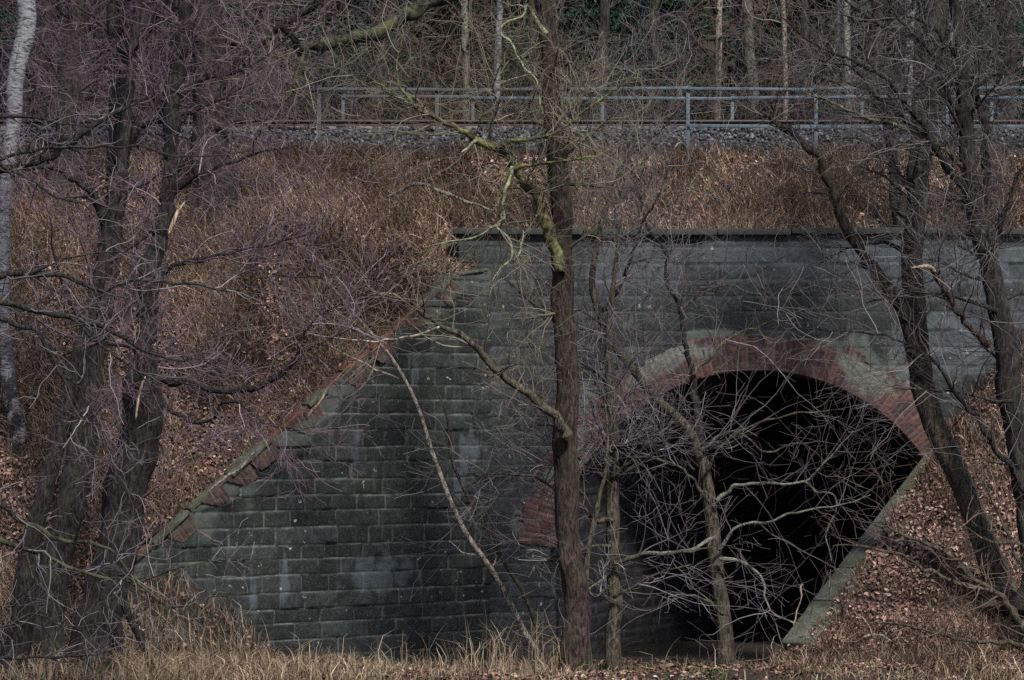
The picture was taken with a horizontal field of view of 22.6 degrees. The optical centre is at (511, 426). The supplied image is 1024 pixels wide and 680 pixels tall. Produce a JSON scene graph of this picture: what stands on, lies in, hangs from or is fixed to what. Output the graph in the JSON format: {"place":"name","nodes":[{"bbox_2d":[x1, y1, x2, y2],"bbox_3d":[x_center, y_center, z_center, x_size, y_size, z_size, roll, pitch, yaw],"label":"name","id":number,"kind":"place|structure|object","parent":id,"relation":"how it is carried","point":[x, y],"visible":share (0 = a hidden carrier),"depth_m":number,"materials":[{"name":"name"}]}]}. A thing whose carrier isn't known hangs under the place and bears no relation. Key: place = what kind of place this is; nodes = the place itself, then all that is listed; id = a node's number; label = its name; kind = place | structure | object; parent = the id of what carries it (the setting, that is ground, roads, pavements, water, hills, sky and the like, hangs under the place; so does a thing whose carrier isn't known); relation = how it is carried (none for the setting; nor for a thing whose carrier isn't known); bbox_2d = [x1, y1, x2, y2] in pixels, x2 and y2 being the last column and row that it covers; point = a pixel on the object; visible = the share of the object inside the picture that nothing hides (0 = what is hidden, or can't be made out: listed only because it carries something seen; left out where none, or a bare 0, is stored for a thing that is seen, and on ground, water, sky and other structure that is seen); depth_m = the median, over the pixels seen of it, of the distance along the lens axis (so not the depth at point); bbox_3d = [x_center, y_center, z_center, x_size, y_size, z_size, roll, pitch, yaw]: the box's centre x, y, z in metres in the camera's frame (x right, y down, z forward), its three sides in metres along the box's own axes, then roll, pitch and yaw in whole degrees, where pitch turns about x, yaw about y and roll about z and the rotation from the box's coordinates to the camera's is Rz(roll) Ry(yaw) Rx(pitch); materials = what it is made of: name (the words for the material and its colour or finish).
{"place":"outdoors","nodes":[
{"label":"outdoors","id":0,"kind":"place"},
{"bbox_2d":[0,281,803,679],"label":"ground","id":1,"kind":"structure","parent":0,"point":[708,645],"depth_m":37.57,"materials":[{"name":"brown soil"}]},
{"bbox_2d":[0,0,243,675],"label":"alder tree","id":2,"kind":"object","parent":1,"relation":"on","point":[39,510],"visible":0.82,"depth_m":32.32,"materials":[{"name":"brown plant"}]},
{"bbox_2d":[0,0,308,668],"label":"alder tree","id":3,"kind":"object","parent":1,"relation":"on","point":[62,520],"visible":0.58,"depth_m":33.23,"materials":[{"name":"brown plant"}]},
{"bbox_2d":[0,32,371,679],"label":"alder tree","id":4,"kind":"object","parent":1,"relation":"on","point":[17,167],"visible":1,"depth_m":28.91,"materials":[{"name":"brown plant"}]},
{"bbox_2d":[26,0,427,676],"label":"alder tree","id":5,"kind":"object","parent":1,"relation":"on","point":[140,394],"visible":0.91,"depth_m":32.00,"materials":[{"name":"brown plant"}]},
{"bbox_2d":[272,278,560,665],"bbox_3d":[-1.222,0.808,36.517,4.473,5.844,1.920,0,0,-8],"label":"sapling","id":6,"kind":"object","parent":1,"relation":"on","point":[497,579],"visible":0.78,"depth_m":36.44,"materials":[{"name":"brown plant"}]},
{"bbox_2d":[197,0,723,670],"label":"alder tree","id":7,"kind":"object","parent":1,"relation":"on","point":[559,244],"visible":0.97,"depth_m":34.79,"materials":[{"name":"brown plant"}]},
{"bbox_2d":[375,395,554,664],"bbox_3d":[-0.501,1.658,36.589,2.949,4.227,1.765,0,0,0],"label":"sapling","id":8,"kind":"object","parent":1,"relation":"on","point":[521,589],"visible":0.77,"depth_m":36.97,"materials":[{"name":"brown plant"}]},
{"bbox_2d":[2,591,1014,679],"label":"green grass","id":9,"kind":"structure","parent":1,"relation":"on","point":[711,677],"depth_m":31.41,"materials":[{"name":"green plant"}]},
{"bbox_2d":[0,154,1023,679],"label":"leaf litter","id":10,"kind":"object","parent":1,"relation":"on","point":[904,528],"visible":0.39,"depth_m":37.84,"materials":[{"name":"brown plant"}]},
{"bbox_2d":[0,548,1023,679],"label":"straw grass","id":11,"kind":"structure","parent":1,"relation":"on","point":[175,665],"depth_m":32.38,"materials":[{"name":"beige plant"}]},
{"bbox_2d":[120,588,156,678],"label":"fallen branch","id":12,"kind":"object","parent":11,"relation":"on","point":[131,618],"visible":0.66,"depth_m":31.49,"materials":[{"name":"brown wood"}]},
{"bbox_2d":[81,227,1023,666],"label":"railway bridge","id":13,"kind":"structure","parent":1,"relation":"on","point":[333,569],"depth_m":39.98,"materials":[{"name":"stone"}]},
{"bbox_2d":[518,384,625,674],"bbox_3d":[0.821,1.599,35.462,1.474,4.385,0.845,0,0,0],"label":"sapling","id":14,"kind":"object","parent":1,"relation":"on","point":[588,547],"visible":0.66,"depth_m":35.47,"materials":[{"name":"brown plant"}]},
{"bbox_2d":[402,99,823,671],"bbox_3d":[1.419,-0.272,35.893,5.845,8.520,4.067,0,0,0],"label":"alder tree","id":15,"kind":"object","parent":1,"relation":"on","point":[612,629],"visible":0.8,"depth_m":35.87,"materials":[{"name":"brown plant"}]},
{"bbox_2d":[447,18,961,666],"bbox_3d":[2.719,-0.873,35.998,7.462,9.809,4.250,0,0,-12],"label":"alder tree","id":16,"kind":"object","parent":1,"relation":"on","point":[725,646],"visible":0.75,"depth_m":36.38,"materials":[{"name":"brown plant"}]},
{"bbox_2d":[0,158,1023,679],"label":"embankment","id":17,"kind":"structure","parent":0,"point":[748,674],"depth_m":38.76,"materials":[{"name":"soil"}]},
{"bbox_2d":[0,0,78,460],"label":"birch tree","id":18,"kind":"object","parent":17,"relation":"on","point":[26,15],"visible":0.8,"depth_m":37.91,"materials":[{"name":"white plant"}]},
{"bbox_2d":[10,278,78,400],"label":"bare shrub","id":19,"kind":"object","parent":17,"relation":"on","point":[48,366],"visible":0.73,"depth_m":38.39,"materials":[{"name":"brown plant"}]},
{"bbox_2d":[23,84,184,249],"bbox_3d":[-6.325,-4.034,39.951,2.578,2.845,1.976,0,0,-15],"label":"bare shrub","id":20,"kind":"object","parent":17,"relation":"on","point":[136,202],"visible":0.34,"depth_m":40.22,"materials":[{"name":"brown plant"}]},
{"bbox_2d":[0,0,230,202],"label":"oak tree","id":21,"kind":"object","parent":17,"relation":"on","point":[72,86],"visible":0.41,"depth_m":41.84,"materials":[{"name":"brown wood"}]},
{"bbox_2d":[35,0,368,233],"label":"oak tree","id":22,"kind":"object","parent":17,"relation":"on","point":[216,113],"visible":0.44,"depth_m":40.98,"materials":[{"name":"brown wood"}]},
{"bbox_2d":[123,267,287,409],"bbox_3d":[-4.553,-1.317,38.410,2.595,2.138,1.704,0,0,0],"label":"bare shrub","id":23,"kind":"object","parent":17,"relation":"on","point":[171,335],"visible":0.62,"depth_m":38.30,"materials":[{"name":"brown plant"}]},
{"bbox_2d":[207,452,254,492],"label":"fallen branch","id":24,"kind":"object","parent":17,"relation":"on","point":[229,474],"visible":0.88,"depth_m":36.99,"materials":[{"name":"grey wood"}]},
{"bbox_2d":[175,105,360,301],"bbox_3d":[-3.992,-3.443,39.677,2.611,3.076,2.850,0,0,33],"label":"bare shrub","id":25,"kind":"object","parent":17,"relation":"on","point":[244,236],"visible":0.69,"depth_m":39.44,"materials":[{"name":"brown plant"}]},
{"bbox_2d":[305,385,329,419],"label":"fallen branch","id":26,"kind":"object","parent":17,"relation":"on","point":[316,406],"visible":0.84,"depth_m":37.48,"materials":[{"name":"brown wood"}]},
{"bbox_2d":[250,105,450,274],"bbox_3d":[-2.592,-3.689,40.020,2.956,2.733,1.981,0,0,16],"label":"bare shrub","id":27,"kind":"object","parent":17,"relation":"on","point":[349,202],"visible":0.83,"depth_m":39.99,"materials":[{"name":"brown plant"}]},
{"bbox_2d":[342,135,429,234],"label":"bare shrub","id":28,"kind":"object","parent":17,"relation":"on","point":[403,212],"visible":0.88,"depth_m":40.72,"materials":[{"name":"brown plant"}]},
{"bbox_2d":[385,182,492,211],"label":"fallen branch","id":29,"kind":"object","parent":17,"relation":"on","point":[407,186],"visible":0.9,"depth_m":38.84,"materials":[{"name":"grey wood"}]},
{"bbox_2d":[0,129,1023,675],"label":"dry grass","id":30,"kind":"structure","parent":17,"relation":"on","point":[926,655],"depth_m":40.00,"materials":[{"name":"brown plant"}]},
{"bbox_2d":[1,130,1023,201],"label":"railway ballast bed","id":31,"kind":"object","parent":17,"relation":"on","point":[643,132],"visible":0.13,"depth_m":44.13,"materials":[{"name":"grey gravel"}]},
{"bbox_2d":[0,124,1023,159],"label":"ballast stones","id":32,"kind":"object","parent":31,"relation":"on","point":[715,133],"visible":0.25,"depth_m":44.14,"materials":[{"name":"grey gravel"}]},
{"bbox_2d":[0,120,1023,130],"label":"railway track","id":33,"kind":"structure","parent":31,"relation":"on","point":[483,123],"depth_m":44.97,"materials":[{"name":"metal"}]},
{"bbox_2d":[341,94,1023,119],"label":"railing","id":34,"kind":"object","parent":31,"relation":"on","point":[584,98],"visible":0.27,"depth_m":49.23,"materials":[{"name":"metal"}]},
{"bbox_2d":[576,102,679,202],"bbox_3d":[1.919,-4.407,41.535,1.589,1.733,1.634,0,0,19],"label":"bare shrub","id":35,"kind":"object","parent":17,"relation":"on","point":[652,127],"visible":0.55,"depth_m":41.50,"materials":[{"name":"brown plant"}]},
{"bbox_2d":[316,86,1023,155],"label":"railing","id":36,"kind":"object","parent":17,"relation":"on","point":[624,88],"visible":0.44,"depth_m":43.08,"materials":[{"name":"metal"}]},
{"bbox_2d":[683,153,777,216],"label":"bare shrub","id":37,"kind":"object","parent":17,"relation":"on","point":[743,188],"visible":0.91,"depth_m":41.05,"materials":[{"name":"brown plant"}]},
{"bbox_2d":[793,584,802,626],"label":"fallen branch","id":38,"kind":"object","parent":17,"relation":"on","point":[800,587],"visible":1,"depth_m":35.39,"materials":[{"name":"brown wood"}]},
{"bbox_2d":[688,0,1023,617],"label":"alder tree","id":39,"kind":"object","parent":17,"relation":"on","point":[960,485],"visible":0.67,"depth_m":36.11,"materials":[{"name":"brown plant"}]},
{"bbox_2d":[691,0,1023,616],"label":"alder tree","id":40,"kind":"object","parent":17,"relation":"on","point":[975,197],"visible":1,"depth_m":34.79,"materials":[{"name":"brown plant"}]},
{"bbox_2d":[746,0,988,226],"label":"alder tree","id":41,"kind":"object","parent":17,"relation":"on","point":[894,213],"visible":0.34,"depth_m":40.51,"materials":[{"name":"brown plant"}]},
{"bbox_2d":[863,633,891,641],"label":"fallen branch","id":42,"kind":"object","parent":17,"relation":"on","point":[871,634],"visible":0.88,"depth_m":34.79,"materials":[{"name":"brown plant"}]},
{"bbox_2d":[813,439,1023,666],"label":"bare shrub","id":43,"kind":"object","parent":17,"relation":"on","point":[1004,601],"visible":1,"depth_m":33.33,"materials":[{"name":"brown plant"}]},
{"bbox_2d":[934,114,1023,202],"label":"bare shrub","id":44,"kind":"object","parent":17,"relation":"on","point":[994,155],"visible":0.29,"depth_m":41.48,"materials":[{"name":"brown plant"}]},
{"bbox_2d":[10,0,1023,119],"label":"wooded hillside","id":45,"kind":"structure","parent":0,"point":[713,48],"depth_m":81.65,"materials":[{"name":"brown plant"}]},
{"bbox_2d":[0,0,98,119],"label":"spruce tree","id":46,"kind":"object","parent":45,"relation":"on","point":[7,12],"visible":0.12,"depth_m":61.50,"materials":[{"name":"green wood"}]},
{"bbox_2d":[2,0,104,119],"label":"woodland tree","id":47,"kind":"object","parent":45,"relation":"on","point":[51,46],"visible":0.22,"depth_m":52.76,"materials":[{"name":"brown wood"}]},
{"bbox_2d":[0,14,106,119],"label":"bare shrub","id":48,"kind":"object","parent":45,"relation":"on","point":[44,88],"visible":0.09,"depth_m":52.53,"materials":[{"name":"brown wood"}]},
{"bbox_2d":[9,0,173,119],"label":"spruce tree","id":49,"kind":"object","parent":45,"relation":"on","point":[97,49],"visible":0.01,"depth_m":62.89,"materials":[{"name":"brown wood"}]},
{"bbox_2d":[10,2,176,55],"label":"spruce tree","id":50,"kind":"object","parent":45,"relation":"on","point":[88,26],"visible":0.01,"depth_m":77.31,"materials":[{"name":"green wood"}]},
{"bbox_2d":[56,0,132,117],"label":"woodland tree","id":51,"kind":"object","parent":45,"relation":"on","point":[101,19],"visible":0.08,"depth_m":53.85,"materials":[{"name":"brown wood"}]},
{"bbox_2d":[0,0,192,119],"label":"bare shrub","id":52,"kind":"object","parent":45,"relation":"on","point":[94,106],"visible":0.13,"depth_m":52.53,"materials":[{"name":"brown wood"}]},
{"bbox_2d":[94,0,191,119],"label":"woodland tree","id":53,"kind":"object","parent":45,"relation":"on","point":[145,22],"visible":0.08,"depth_m":54.84,"materials":[{"name":"brown wood"}]},
{"bbox_2d":[54,0,318,119],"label":"spruce tree","id":54,"kind":"object","parent":45,"relation":"on","point":[231,44],"visible":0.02,"depth_m":59.53,"materials":[{"name":"green wood"}]},
{"bbox_2d":[96,40,300,119],"bbox_3d":[-6.447,-6.188,52.783,4.226,4.504,4.100,0,0,20],"label":"bare shrub","id":55,"kind":"object","parent":45,"relation":"on","point":[192,94],"visible":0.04,"depth_m":52.55,"materials":[{"name":"brown wood"}]},
{"bbox_2d":[142,3,340,119],"bbox_3d":[-5.775,-6.485,52.318,4.619,5.226,3.825,0,0,0],"label":"bare shrub","id":56,"kind":"object","parent":45,"relation":"on","point":[267,85],"visible":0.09,"depth_m":52.09,"materials":[{"name":"brown wood"}]},
{"bbox_2d":[153,0,358,115],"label":"spruce tree","id":57,"kind":"object","parent":45,"relation":"on","point":[253,38],"depth_m":73.74,"materials":[{"name":"green wood"}]},
{"bbox_2d":[239,0,340,119],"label":"woodland tree","id":58,"kind":"object","parent":45,"relation":"on","point":[257,54],"visible":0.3,"depth_m":53.29,"materials":[{"name":"brown wood"}]},
{"bbox_2d":[221,0,403,119],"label":"spruce tree","id":59,"kind":"object","parent":45,"relation":"on","point":[336,12],"visible":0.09,"depth_m":61.05,"materials":[{"name":"green wood"}]},
{"bbox_2d":[251,0,377,119],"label":"woodland tree","id":60,"kind":"object","parent":45,"relation":"on","point":[331,31],"visible":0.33,"depth_m":56.92,"materials":[{"name":"brown wood"}]},
{"bbox_2d":[222,0,465,119],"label":"bare shrub","id":61,"kind":"object","parent":45,"relation":"on","point":[358,117],"visible":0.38,"depth_m":51.55,"materials":[{"name":"brown wood"}]},
{"bbox_2d":[285,0,441,119],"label":"woodland tree","id":62,"kind":"object","parent":45,"relation":"on","point":[391,10],"visible":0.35,"depth_m":54.38,"materials":[{"name":"brown plant"}]},
{"bbox_2d":[243,0,501,119],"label":"spruce tree","id":63,"kind":"object","parent":45,"relation":"on","point":[414,32],"visible":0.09,"depth_m":63.12,"materials":[{"name":"green wood"}]},
{"bbox_2d":[291,0,508,119],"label":"bare shrub","id":64,"kind":"object","parent":45,"relation":"on","point":[393,73],"visible":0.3,"depth_m":51.43,"materials":[{"name":"brown wood"}]},
{"bbox_2d":[316,0,566,118],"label":"spruce tree","id":65,"kind":"object","parent":45,"relation":"on","point":[434,50],"visible":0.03,"depth_m":71.07,"materials":[{"name":"green wood"}]},
{"bbox_2d":[332,0,568,119],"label":"spruce tree","id":66,"kind":"object","parent":45,"relation":"on","point":[449,79],"visible":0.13,"depth_m":62.82,"materials":[{"name":"green wood"}]},
{"bbox_2d":[374,0,531,119],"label":"woodland tree","id":67,"kind":"object","parent":45,"relation":"on","point":[463,39],"visible":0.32,"depth_m":55.92,"materials":[{"name":"grey plant"}]},
{"bbox_2d":[375,0,600,119],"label":"bare shrub","id":68,"kind":"object","parent":45,"relation":"on","point":[476,63],"visible":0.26,"depth_m":51.71,"materials":[{"name":"brown wood"}]},
{"bbox_2d":[458,0,537,116],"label":"birch tree","id":69,"kind":"object","parent":45,"relation":"on","point":[498,5],"visible":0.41,"depth_m":52.45,"materials":[{"name":"grey plant"}]},
{"bbox_2d":[0,13,1022,119],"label":"undergrowth","id":70,"kind":"object","parent":45,"relation":"on","point":[107,111],"visible":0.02,"depth_m":59.08,"materials":[{"name":"brown plant"}]},
{"bbox_2d":[484,0,594,119],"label":"woodland tree","id":71,"kind":"object","parent":45,"relation":"on","point":[531,16],"visible":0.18,"depth_m":57.93,"materials":[{"name":"brown plant"}]},
{"bbox_2d":[448,0,694,119],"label":"spruce tree","id":72,"kind":"object","parent":45,"relation":"on","point":[587,5],"visible":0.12,"depth_m":60.97,"materials":[{"name":"green plant"}]},
{"bbox_2d":[473,4,679,119],"bbox_3d":[1.313,-6.394,51.491,4.323,4.449,3.649,0,0,0],"label":"bare shrub","id":73,"kind":"object","parent":45,"relation":"on","point":[632,30],"visible":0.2,"depth_m":51.45,"materials":[{"name":"brown wood"}]},
{"bbox_2d":[458,0,713,119],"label":"spruce tree","id":74,"kind":"object","parent":45,"relation":"on","point":[522,2],"visible":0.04,"depth_m":70.54,"materials":[{"name":"green plant"}]},
{"bbox_2d":[468,0,716,119],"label":"woodland tree","id":75,"kind":"object","parent":45,"relation":"on","point":[603,5],"visible":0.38,"depth_m":53.90,"materials":[{"name":"brown wood"}]},
{"bbox_2d":[527,0,718,119],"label":"bare shrub","id":76,"kind":"object","parent":45,"relation":"on","point":[648,63],"visible":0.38,"depth_m":51.65,"materials":[{"name":"brown wood"}]},
{"bbox_2d":[515,0,747,119],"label":"spruce tree","id":77,"kind":"object","parent":45,"relation":"on","point":[616,7],"visible":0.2,"depth_m":60.65,"materials":[{"name":"green plant"}]},
{"bbox_2d":[627,0,739,119],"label":"woodland tree","id":78,"kind":"object","parent":45,"relation":"on","point":[654,2],"visible":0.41,"depth_m":55.91,"materials":[{"name":"brown plant"}]},
{"bbox_2d":[639,0,797,119],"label":"woodland tree","id":79,"kind":"object","parent":45,"relation":"on","point":[718,39],"visible":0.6,"depth_m":53.43,"materials":[{"name":"brown plant"}]},
{"bbox_2d":[626,0,858,119],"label":"spruce tree","id":80,"kind":"object","parent":45,"relation":"on","point":[730,42],"visible":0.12,"depth_m":60.98,"materials":[{"name":"green plant"}]},
{"bbox_2d":[627,0,882,119],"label":"bare shrub","id":81,"kind":"object","parent":45,"relation":"on","point":[760,65],"visible":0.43,"depth_m":52.12,"materials":[{"name":"brown wood"}]},
{"bbox_2d":[665,0,862,118],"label":"spruce tree","id":82,"kind":"object","parent":45,"relation":"on","point":[763,67],"visible":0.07,"depth_m":71.86,"materials":[{"name":"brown wood"}]},
{"bbox_2d":[688,0,846,119],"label":"woodland tree","id":83,"kind":"object","parent":45,"relation":"on","point":[748,38],"visible":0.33,"depth_m":54.93,"materials":[{"name":"brown plant"}]},
{"bbox_2d":[700,0,836,119],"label":"woodland tree","id":84,"kind":"object","parent":45,"relation":"on","point":[774,63],"visible":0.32,"depth_m":56.96,"materials":[{"name":"brown plant"}]},
{"bbox_2d":[779,0,887,118],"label":"birch tree","id":85,"kind":"object","parent":45,"relation":"on","point":[838,11],"visible":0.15,"depth_m":58.93,"materials":[{"name":"grey plant"}]},
{"bbox_2d":[769,0,904,119],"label":"woodland tree","id":86,"kind":"object","parent":45,"relation":"on","point":[803,21],"visible":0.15,"depth_m":52.92,"materials":[{"name":"brown wood"}]},
{"bbox_2d":[734,0,951,119],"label":"spruce tree","id":87,"kind":"object","parent":45,"relation":"on","point":[798,14],"visible":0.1,"depth_m":59.53,"materials":[{"name":"green wood"}]},
{"bbox_2d":[761,0,956,119],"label":"bare shrub","id":88,"kind":"object","parent":45,"relation":"on","point":[843,52],"visible":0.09,"depth_m":52.63,"materials":[{"name":"brown wood"}]},
{"bbox_2d":[794,0,945,117],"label":"woodland tree","id":89,"kind":"object","parent":45,"relation":"on","point":[846,38],"visible":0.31,"depth_m":53.94,"materials":[{"name":"brown plant"}]},
{"bbox_2d":[796,0,945,119],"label":"woodland tree","id":90,"kind":"object","parent":45,"relation":"on","point":[879,10],"visible":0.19,"depth_m":55.86,"materials":[{"name":"brown plant"}]},
{"bbox_2d":[806,0,1023,119],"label":"spruce tree","id":91,"kind":"object","parent":45,"relation":"on","point":[969,36],"visible":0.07,"depth_m":58.88,"materials":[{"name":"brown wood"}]},
{"bbox_2d":[827,0,1015,117],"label":"birch tree","id":92,"kind":"object","parent":45,"relation":"on","point":[910,73],"visible":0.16,"depth_m":54.93,"materials":[{"name":"grey plant"}]},
{"bbox_2d":[865,0,1023,118],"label":"spruce tree","id":93,"kind":"object","parent":45,"relation":"on","point":[991,57],"visible":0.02,"depth_m":63.40,"materials":[{"name":"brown wood"}]},
{"bbox_2d":[888,0,1023,117],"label":"spruce tree","id":94,"kind":"object","parent":45,"relation":"on","point":[1022,71],"depth_m":73.21,"materials":[{"name":"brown wood"}]},
{"bbox_2d":[893,0,1022,114],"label":"birch tree","id":95,"kind":"object","parent":45,"relation":"on","point":[984,91],"visible":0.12,"depth_m":56.95,"materials":[{"name":"grey plant"}]},
{"bbox_2d":[899,39,1023,119],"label":"bare shrub","id":96,"kind":"object","parent":45,"relation":"on","point":[1001,113],"visible":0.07,"depth_m":52.00,"materials":[{"name":"brown wood"}]},
{"bbox_2d":[943,0,1023,119],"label":"woodland tree","id":97,"kind":"object","parent":45,"relation":"on","point":[1001,56],"visible":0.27,"depth_m":53.84,"materials":[{"name":"brown wood"}]}
]}

